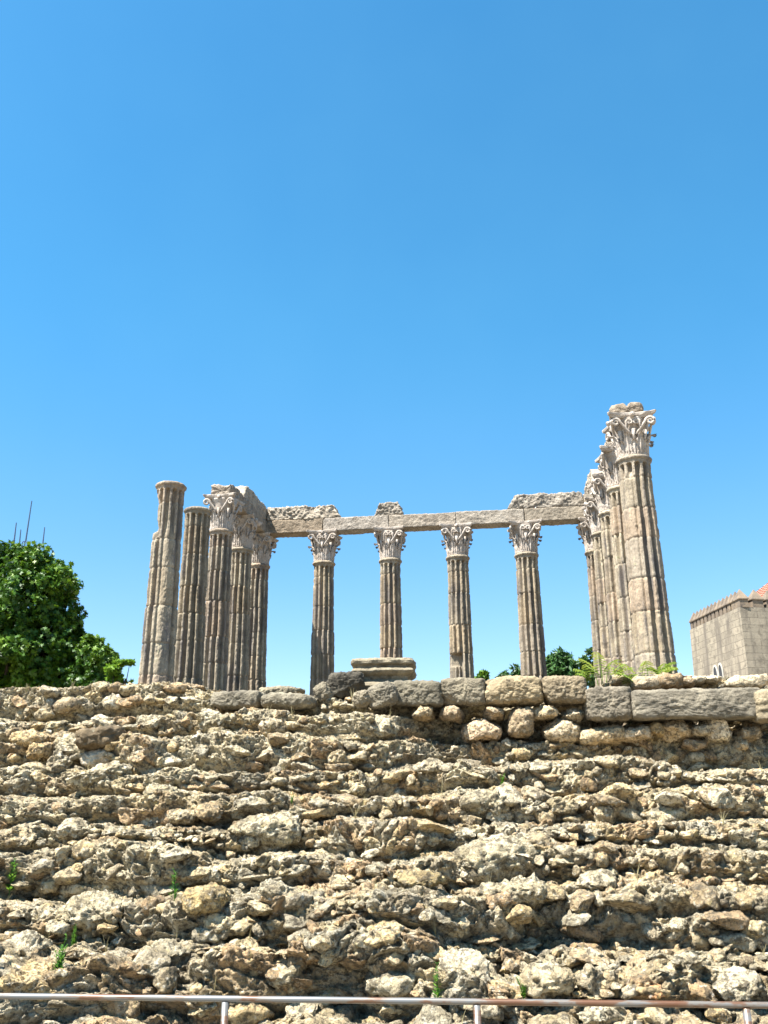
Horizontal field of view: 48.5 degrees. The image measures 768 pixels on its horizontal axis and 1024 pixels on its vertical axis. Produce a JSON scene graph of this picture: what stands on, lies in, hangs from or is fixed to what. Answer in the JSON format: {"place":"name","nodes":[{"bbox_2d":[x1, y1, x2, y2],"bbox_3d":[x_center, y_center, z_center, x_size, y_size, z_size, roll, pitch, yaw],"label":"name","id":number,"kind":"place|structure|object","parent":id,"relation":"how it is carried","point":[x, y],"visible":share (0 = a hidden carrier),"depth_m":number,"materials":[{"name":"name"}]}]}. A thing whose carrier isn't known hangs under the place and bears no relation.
{"place":"outdoors","nodes":[
{"label":"outdoors","id":0,"kind":"place"},
{"bbox_2d":[138,480,186,683],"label":"temple column","id":1,"kind":"structure","parent":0,"point":[157,658],"depth_m":23.70,"materials":[{"name":"stone"}]},
{"bbox_2d":[173,506,211,685],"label":"temple column","id":2,"kind":"structure","parent":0,"point":[189,649],"depth_m":26.00,"materials":[{"name":"stone"}]},
{"bbox_2d":[203,492,244,690],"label":"temple column","id":3,"kind":"structure","parent":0,"point":[223,516],"depth_m":28.44,"materials":[{"name":"stone"}]},
{"bbox_2d":[211,484,252,515],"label":"architrave block","id":4,"kind":"structure","parent":3,"relation":"on","point":[247,508],"depth_m":30.06,"materials":[{"name":"stone"}]},
{"bbox_2d":[306,528,342,695],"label":"temple column","id":5,"kind":"structure","parent":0,"point":[325,544],"depth_m":32.59,"materials":[{"name":"stone"}]},
{"bbox_2d":[266,518,322,537],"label":"architrave block","id":6,"kind":"structure","parent":5,"relation":"on","point":[285,528],"depth_m":33.69,"materials":[{"name":"stone"}]},
{"bbox_2d":[267,504,340,520],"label":"frieze block","id":7,"kind":"structure","parent":6,"relation":"on","point":[304,512],"depth_m":33.83,"materials":[{"name":"stone"}]},
{"bbox_2d":[323,515,388,534],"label":"architrave block","id":8,"kind":"structure","parent":5,"relation":"on","point":[354,525],"depth_m":33.40,"materials":[{"name":"stone"}]},
{"bbox_2d":[374,501,403,515],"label":"frieze block","id":9,"kind":"structure","parent":8,"relation":"on","point":[390,508],"depth_m":33.45,"materials":[{"name":"stone"}]},
{"bbox_2d":[0,0,767,694],"label":"sky","id":10,"kind":"structure","parent":0,"point":[352,256],"materials":[{"name":"blue"}]},
{"bbox_2d":[581,497,611,683],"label":"temple column","id":11,"kind":"structure","parent":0,"point":[590,509],"depth_m":29.30,"materials":[{"name":"stone"}]},
{"bbox_2d":[587,473,622,673],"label":"temple column","id":12,"kind":"structure","parent":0,"point":[597,486],"depth_m":27.07,"materials":[{"name":"stone"}]},
{"bbox_2d":[595,445,635,675],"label":"temple column","id":13,"kind":"structure","parent":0,"point":[606,459],"depth_m":24.78,"materials":[{"name":"stone"}]},
{"bbox_2d":[602,409,677,674],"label":"temple column","id":14,"kind":"structure","parent":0,"point":[628,436],"depth_m":22.36,"materials":[{"name":"stone"}]},
{"bbox_2d":[609,402,643,420],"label":"broken block","id":15,"kind":"structure","parent":14,"relation":"on","point":[632,406],"depth_m":23.53,"materials":[{"name":"stone"}]},
{"bbox_2d":[689,583,767,676],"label":"stone tower","id":16,"kind":"structure","parent":0,"point":[729,636],"depth_m":45.48,"materials":[{"name":"stone"}]},
{"bbox_2d":[713,665,717,675],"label":"window frame","id":17,"kind":"structure","parent":16,"relation":"in","point":[715,672],"depth_m":47.17,"materials":[{"name":"white stone"}]},
{"bbox_2d":[718,663,723,676],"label":"window frame","id":18,"kind":"structure","parent":16,"relation":"in","point":[720,670],"depth_m":46.56,"materials":[{"name":"white stone"}]},
{"label":"ground","id":19,"kind":"structure","parent":0,"visible":0},
{"bbox_2d":[13,501,44,547],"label":"antenna mast","id":20,"kind":"object","parent":19,"relation":"on","point":[25,541],"visible":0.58,"depth_m":62.80,"materials":[{"name":"metal"}]},
{"bbox_2d":[0,540,87,688],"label":"plane tree","id":21,"kind":"object","parent":19,"relation":"on","point":[41,635],"visible":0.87,"depth_m":27.07,"materials":[{"name":"green plant"}]},
{"bbox_2d":[57,633,119,688],"bbox_3d":[-9.164,7.179,26.046,2.112,7.063,1.633,-9,-20,24],"label":"broadleaf tree","id":22,"kind":"object","parent":19,"relation":"on","point":[94,656],"visible":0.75,"depth_m":26.47,"materials":[{"name":"green plant"}]},
{"bbox_2d":[103,658,135,683],"bbox_3d":[-7.829,7.184,24.508,0.890,6.051,0.862,0,-18,0],"label":"acacia tree","id":23,"kind":"object","parent":19,"relation":"on","point":[113,671],"visible":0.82,"depth_m":25.24,"materials":[{"name":"green plant"}]},
{"bbox_2d":[0,675,767,1023],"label":"rubble wall","id":24,"kind":"structure","parent":19,"relation":"on","point":[680,913],"depth_m":8.28,"materials":[{"name":"beige stone"}]},
{"bbox_2d":[5,858,18,895],"bbox_3d":[-3.722,3.647,8.528,0.147,0.361,0.146,5,-19,-15],"label":"weed","id":25,"kind":"object","parent":24,"relation":"on","point":[9,887],"visible":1,"depth_m":8.52,"materials":[{"name":"green plant"}]},
{"bbox_2d":[9,728,49,746],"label":"boulder","id":26,"kind":"object","parent":24,"relation":"on","point":[25,738],"visible":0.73,"depth_m":11.26,"materials":[{"name":"beige stone"}]},
{"bbox_2d":[26,741,54,761],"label":"boulder","id":27,"kind":"object","parent":24,"relation":"on","point":[42,750],"visible":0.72,"depth_m":11.19,"materials":[{"name":"beige stone"}]},
{"bbox_2d":[50,933,68,970],"bbox_3d":[-2.565,3.509,6.746,0.131,0.328,0.155,8,-20,-23],"label":"weed","id":28,"kind":"object","parent":24,"relation":"on","point":[60,962],"visible":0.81,"depth_m":6.73,"materials":[{"name":"green plant"}]},
{"bbox_2d":[70,924,77,945],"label":"weed","id":29,"kind":"object","parent":24,"relation":"on","point":[73,941],"visible":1,"depth_m":7.41,"materials":[{"name":"green plant"}]},
{"bbox_2d":[80,749,108,768],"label":"boulder","id":30,"kind":"object","parent":24,"relation":"on","point":[94,757],"visible":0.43,"depth_m":11.15,"materials":[{"name":"grey stone"}]},
{"bbox_2d":[75,724,125,750],"bbox_3d":[-3.756,3.044,11.450,0.605,0.365,0.784,-2,-19,6],"label":"boulder","id":31,"kind":"object","parent":24,"relation":"on","point":[93,738],"visible":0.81,"depth_m":11.14,"materials":[{"name":"brown stone"}]},
{"bbox_2d":[169,869,179,900],"bbox_3d":[-1.853,3.311,7.581,0.100,0.286,0.115,17,-25,-42],"label":"weed","id":32,"kind":"object","parent":24,"relation":"on","point":[175,891],"visible":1,"depth_m":7.58,"materials":[{"name":"green plant"}]},
{"bbox_2d":[167,808,199,825],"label":"boulder","id":33,"kind":"object","parent":24,"relation":"on","point":[185,817],"visible":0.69,"depth_m":9.33,"materials":[{"name":"beige stone"}]},
{"bbox_2d":[181,882,230,915],"bbox_3d":[-1.571,3.414,7.538,0.409,0.270,0.441,-2,-19,6],"label":"boulder","id":34,"kind":"object","parent":24,"relation":"on","point":[212,897],"visible":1,"depth_m":7.38,"materials":[{"name":"beige stone"}]},
{"bbox_2d":[194,801,224,822],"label":"boulder","id":35,"kind":"object","parent":24,"relation":"on","point":[210,811],"visible":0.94,"depth_m":9.29,"materials":[{"name":"beige stone"}]},
{"bbox_2d":[210,690,265,711],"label":"granite block","id":36,"kind":"structure","parent":24,"relation":"on","point":[230,701],"depth_m":12.27,"materials":[{"name":"grey stone"}]},
{"bbox_2d":[259,685,304,693],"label":"granite block","id":37,"kind":"structure","parent":24,"relation":"on","point":[279,688],"depth_m":12.74,"materials":[{"name":"grey stone"}]},
{"bbox_2d":[261,692,317,711],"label":"granite block","id":38,"kind":"structure","parent":24,"relation":"on","point":[299,702],"depth_m":12.06,"materials":[{"name":"grey stone"}]},
{"bbox_2d":[313,681,333,702],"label":"granite block","id":39,"kind":"structure","parent":24,"relation":"on","point":[322,691],"depth_m":12.33,"materials":[{"name":"grey stone"}]},
{"bbox_2d":[326,671,364,698],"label":"granite block","id":40,"kind":"structure","parent":24,"relation":"on","point":[342,685],"depth_m":12.53,"materials":[{"name":"grey stone"}]},
{"bbox_2d":[352,690,370,707],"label":"granite block","id":41,"kind":"structure","parent":24,"relation":"on","point":[361,699],"depth_m":11.86,"materials":[{"name":"grey stone"}]},
{"bbox_2d":[367,681,398,711],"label":"granite block","id":42,"kind":"structure","parent":24,"relation":"on","point":[383,695],"depth_m":11.89,"materials":[{"name":"grey stone"}]},
{"bbox_2d":[0,678,765,1022],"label":"dry grass tufts","id":43,"kind":"object","parent":24,"relation":"on","point":[356,812],"visible":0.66,"depth_m":8.35,"materials":[{"name":"green plant"}]},
{"bbox_2d":[351,657,416,689],"bbox_3d":[0.001,2.615,13.519,1.055,0.513,0.967,-1,-19,3],"label":"moulded block","id":44,"kind":"object","parent":24,"relation":"on","point":[374,670],"depth_m":13.15,"materials":[{"name":"beige stone"}]},
{"bbox_2d":[393,680,443,707],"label":"granite block","id":45,"kind":"structure","parent":24,"relation":"on","point":[415,693],"depth_m":11.98,"materials":[{"name":"grey stone"}]},
{"bbox_2d":[397,868,445,888],"bbox_3d":[0.331,3.250,7.545,0.431,0.180,0.392,-2,-19,6],"label":"boulder","id":46,"kind":"object","parent":24,"relation":"on","point":[426,878],"visible":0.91,"depth_m":7.43,"materials":[{"name":"beige stone"}]},
{"bbox_2d":[411,706,434,721],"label":"loose stone","id":47,"kind":"object","parent":24,"relation":"on","point":[423,714],"visible":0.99,"depth_m":11.91,"materials":[{"name":"beige stone"}]},
{"bbox_2d":[430,962,444,997],"bbox_3d":[0.396,3.530,6.402,0.093,0.272,0.110,10,-21,-29],"label":"weed","id":48,"kind":"object","parent":24,"relation":"on","point":[438,990],"visible":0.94,"depth_m":6.40,"materials":[{"name":"green plant"}]},
{"bbox_2d":[439,705,464,723],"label":"loose stone","id":49,"kind":"object","parent":24,"relation":"on","point":[453,713],"visible":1,"depth_m":11.85,"materials":[{"name":"beige stone"}]},
{"bbox_2d":[440,677,485,707],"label":"granite block","id":50,"kind":"structure","parent":24,"relation":"on","point":[461,692],"depth_m":11.94,"materials":[{"name":"grey stone"}]},
{"bbox_2d":[461,719,502,745],"bbox_3d":[1.375,3.112,12.036,0.588,0.352,0.826,-2,-19,6],"label":"loose stone","id":51,"kind":"object","parent":24,"relation":"on","point":[482,730],"visible":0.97,"depth_m":11.74,"materials":[{"name":"beige stone"}]},
{"bbox_2d":[482,706,504,722],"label":"loose stone","id":52,"kind":"object","parent":24,"relation":"on","point":[493,714],"visible":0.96,"depth_m":11.87,"materials":[{"name":"beige stone"}]},
{"bbox_2d":[484,675,543,707],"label":"granite block","id":53,"kind":"structure","parent":24,"relation":"on","point":[509,691],"depth_m":11.82,"materials":[{"name":"beige stone"}]},
{"bbox_2d":[506,706,534,740],"bbox_3d":[1.918,2.977,12.027,0.405,0.461,0.852,-2,-19,6],"label":"loose stone","id":54,"kind":"object","parent":24,"relation":"on","point":[520,723],"visible":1,"depth_m":11.68,"materials":[{"name":"beige stone"}]},
{"bbox_2d":[515,976,525,998],"bbox_3d":[1.017,3.494,6.266,0.101,0.149,0.062,-8,-20,21],"label":"weed","id":55,"kind":"object","parent":24,"relation":"on","point":[523,993],"visible":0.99,"depth_m":6.25,"materials":[{"name":"green plant"}]},
{"bbox_2d":[534,705,558,721],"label":"loose stone","id":56,"kind":"object","parent":24,"relation":"on","point":[542,713],"visible":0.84,"depth_m":11.73,"materials":[{"name":"beige stone"}]},
{"bbox_2d":[519,960,575,998],"bbox_3d":[1.219,3.487,6.365,0.423,0.266,0.427,-2,-19,6],"label":"boulder","id":57,"kind":"object","parent":24,"relation":"on","point":[552,978],"visible":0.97,"depth_m":6.23,"materials":[{"name":"beige stone"}]},
{"bbox_2d":[541,718,580,744],"bbox_3d":[2.480,3.093,11.927,0.555,0.402,0.849,-2,-19,6],"label":"loose stone","id":58,"kind":"object","parent":24,"relation":"on","point":[558,730],"visible":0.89,"depth_m":11.60,"materials":[{"name":"beige stone"}]},
{"bbox_2d":[541,675,586,706],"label":"granite block","id":59,"kind":"structure","parent":24,"relation":"on","point":[564,690],"depth_m":11.74,"materials":[{"name":"beige stone"}]},
{"bbox_2d":[557,708,584,723],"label":"loose stone","id":60,"kind":"object","parent":24,"relation":"on","point":[575,715],"visible":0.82,"depth_m":11.74,"materials":[{"name":"beige stone"}]},
{"bbox_2d":[578,725,624,744],"bbox_3d":[3.008,3.112,11.845,0.682,0.283,0.842,-2,-19,6],"label":"loose stone","id":61,"kind":"object","parent":24,"relation":"on","point":[609,734],"visible":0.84,"depth_m":11.50,"materials":[{"name":"beige stone"}]},
{"bbox_2d":[573,652,635,684],"bbox_3d":[3.269,2.309,12.743,0.926,0.570,0.828,7,-20,-22],"label":"frond plant","id":62,"kind":"object","parent":24,"relation":"on","point":[587,676],"visible":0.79,"depth_m":12.62,"materials":[{"name":"green plant"}]},
{"bbox_2d":[582,686,632,722],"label":"granite block","id":63,"kind":"structure","parent":24,"relation":"on","point":[608,704],"depth_m":11.53,"materials":[{"name":"grey stone"}]},
{"bbox_2d":[608,674,628,685],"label":"loose rock","id":64,"kind":"object","parent":24,"relation":"on","point":[616,680],"visible":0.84,"depth_m":12.36,"materials":[{"name":"stone"}]},
{"bbox_2d":[622,724,652,743],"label":"loose stone","id":65,"kind":"object","parent":24,"relation":"on","point":[635,735],"visible":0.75,"depth_m":11.48,"materials":[{"name":"beige stone"}]},
{"bbox_2d":[605,661,675,687],"bbox_3d":[3.752,2.346,12.433,1.053,0.444,0.732,0,-18,0],"label":"frond plant","id":66,"kind":"object","parent":24,"relation":"on","point":[642,670],"visible":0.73,"depth_m":12.36,"materials":[{"name":"green plant"}]},
{"bbox_2d":[630,674,663,689],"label":"loose rock","id":67,"kind":"object","parent":24,"relation":"on","point":[645,682],"visible":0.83,"depth_m":12.09,"materials":[{"name":"stone"}]},
{"bbox_2d":[644,722,664,737],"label":"loose stone","id":68,"kind":"object","parent":24,"relation":"on","point":[657,729],"visible":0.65,"depth_m":11.43,"materials":[{"name":"beige stone"}]},
{"bbox_2d":[646,984,664,999],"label":"boulder","id":69,"kind":"object","parent":24,"relation":"on","point":[655,996],"visible":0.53,"depth_m":6.10,"materials":[{"name":"beige stone"}]},
{"bbox_2d":[645,662,678,673],"bbox_3d":[4.113,2.306,12.528,0.452,0.236,0.442,12,-22,-32],"label":"frond plant","id":70,"kind":"object","parent":24,"relation":"on","point":[665,666],"visible":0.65,"depth_m":12.54,"materials":[{"name":"green plant"}]},
{"bbox_2d":[658,672,683,689],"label":"loose rock","id":71,"kind":"object","parent":24,"relation":"on","point":[668,681],"visible":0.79,"depth_m":12.03,"materials":[{"name":"stone"}]},
{"bbox_2d":[660,720,692,742],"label":"loose stone","id":72,"kind":"object","parent":24,"relation":"on","point":[678,731],"visible":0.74,"depth_m":11.50,"materials":[{"name":"brown stone"}]},
{"bbox_2d":[682,677,694,687],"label":"loose rock","id":73,"kind":"object","parent":24,"relation":"on","point":[688,682],"visible":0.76,"depth_m":12.02,"materials":[{"name":"stone"}]},
{"bbox_2d":[629,687,760,722],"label":"granite block","id":74,"kind":"structure","parent":24,"relation":"on","point":[702,705],"depth_m":11.30,"materials":[{"name":"grey stone"}]},
{"bbox_2d":[692,676,706,685],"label":"loose rock","id":75,"kind":"object","parent":24,"relation":"on","point":[700,680],"visible":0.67,"depth_m":12.08,"materials":[{"name":"stone"}]},
{"bbox_2d":[689,724,712,737],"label":"loose stone","id":76,"kind":"object","parent":24,"relation":"on","point":[700,730],"visible":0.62,"depth_m":11.40,"materials":[{"name":"beige stone"}]},
{"bbox_2d":[705,675,721,683],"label":"loose rock","id":77,"kind":"object","parent":24,"relation":"on","point":[712,679],"visible":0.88,"depth_m":12.04,"materials":[{"name":"stone"}]},
{"bbox_2d":[698,719,731,742],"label":"loose stone","id":78,"kind":"object","parent":24,"relation":"on","point":[721,731],"visible":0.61,"depth_m":11.35,"materials":[{"name":"beige stone"}]},
{"bbox_2d":[732,739,748,749],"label":"loose stone","id":79,"kind":"object","parent":24,"relation":"on","point":[741,744],"visible":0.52,"depth_m":11.28,"materials":[{"name":"brown stone"}]},
{"bbox_2d":[723,674,767,688],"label":"loose rock","id":80,"kind":"object","parent":24,"relation":"on","point":[751,681],"visible":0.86,"depth_m":11.73,"materials":[{"name":"stone"}]},
{"bbox_2d":[732,725,762,742],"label":"loose stone","id":81,"kind":"object","parent":24,"relation":"on","point":[751,734],"visible":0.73,"depth_m":11.32,"materials":[{"name":"brown stone"}]},
{"bbox_2d":[748,689,767,723],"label":"granite block","id":82,"kind":"structure","parent":24,"relation":"on","point":[761,700],"depth_m":11.14,"materials":[{"name":"beige stone"}]},
{"bbox_2d":[0,993,767,1023],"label":"handrail","id":83,"kind":"object","parent":19,"relation":"on","point":[477,1003],"visible":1,"depth_m":4.84,"materials":[{"name":"metal"}]},
{"bbox_2d":[474,669,490,680],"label":"distant tree","id":84,"kind":"object","parent":19,"relation":"on","point":[483,674],"visible":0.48,"depth_m":61.20,"materials":[{"name":"green plant"}]},
{"bbox_2d":[494,663,520,677],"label":"distant tree","id":85,"kind":"object","parent":19,"relation":"on","point":[516,671],"visible":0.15,"depth_m":61.15,"materials":[{"name":"green plant"}]},
{"bbox_2d":[546,646,582,675],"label":"distant tree","id":86,"kind":"object","parent":19,"relation":"on","point":[559,662],"visible":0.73,"depth_m":62.12,"materials":[{"name":"green plant"}]},
{"bbox_2d":[578,647,594,687],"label":"distant tree","id":87,"kind":"object","parent":19,"relation":"on","point":[588,652],"visible":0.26,"depth_m":64.66,"materials":[{"name":"green plant"}]},
{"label":"terrace","id":88,"kind":"structure","parent":19,"relation":"on","visible":0},
{"bbox_2d":[227,513,261,691],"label":"temple column","id":89,"kind":"structure","parent":88,"relation":"on","point":[243,538],"depth_m":30.62,"materials":[{"name":"stone"}]},
{"bbox_2d":[252,506,266,532],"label":"architrave block","id":90,"kind":"structure","parent":89,"relation":"on","point":[262,528],"depth_m":33.09,"materials":[{"name":"stone"}]},
{"bbox_2d":[236,486,267,520],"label":"frieze block","id":91,"kind":"structure","parent":90,"relation":"on","point":[248,493],"depth_m":32.38,"materials":[{"name":"stone"}]},
{"bbox_2d":[248,532,278,690],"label":"temple column","id":92,"kind":"structure","parent":88,"relation":"on","point":[263,543],"depth_m":32.86,"materials":[{"name":"stone"}]},
{"bbox_2d":[372,525,406,657],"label":"temple column","id":93,"kind":"structure","parent":88,"relation":"on","point":[390,541],"depth_m":32.45,"materials":[{"name":"stone"}]},
{"bbox_2d":[389,512,455,531],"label":"architrave block","id":94,"kind":"structure","parent":93,"relation":"on","point":[419,522],"depth_m":33.09,"materials":[{"name":"stone"}]},
{"bbox_2d":[439,522,474,677],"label":"temple column","id":95,"kind":"structure","parent":88,"relation":"on","point":[457,539],"depth_m":31.99,"materials":[{"name":"stone"}]},
{"bbox_2d":[456,509,523,528],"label":"architrave block","id":96,"kind":"structure","parent":95,"relation":"on","point":[487,519],"depth_m":32.80,"materials":[{"name":"stone"}]},
{"bbox_2d":[507,519,546,679],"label":"temple column","id":97,"kind":"structure","parent":88,"relation":"on","point":[524,536],"depth_m":31.66,"materials":[{"name":"stone"}]},
{"bbox_2d":[576,517,602,686],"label":"temple column","id":98,"kind":"structure","parent":88,"relation":"on","point":[584,530],"depth_m":31.54,"materials":[{"name":"stone"}]},
{"bbox_2d":[524,506,583,525],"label":"architrave block","id":99,"kind":"structure","parent":98,"relation":"on","point":[552,516],"depth_m":32.51,"materials":[{"name":"stone"}]},
{"bbox_2d":[507,491,583,508],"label":"frieze block","id":100,"kind":"structure","parent":99,"relation":"on","point":[546,500],"depth_m":32.70,"materials":[{"name":"stone"}]},
{"bbox_3d":[7.772,-0.448,30.935,0.740,0.610,2.922,-3,-19,7],"label":"architrave block","id":101,"kind":"object","parent":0,"visible":0},
{"bbox_2d":[583,469,602,502],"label":"frieze block","id":102,"kind":"structure","parent":101,"relation":"on","point":[588,482],"depth_m":30.91,"materials":[{"name":"stone"}]}
]}

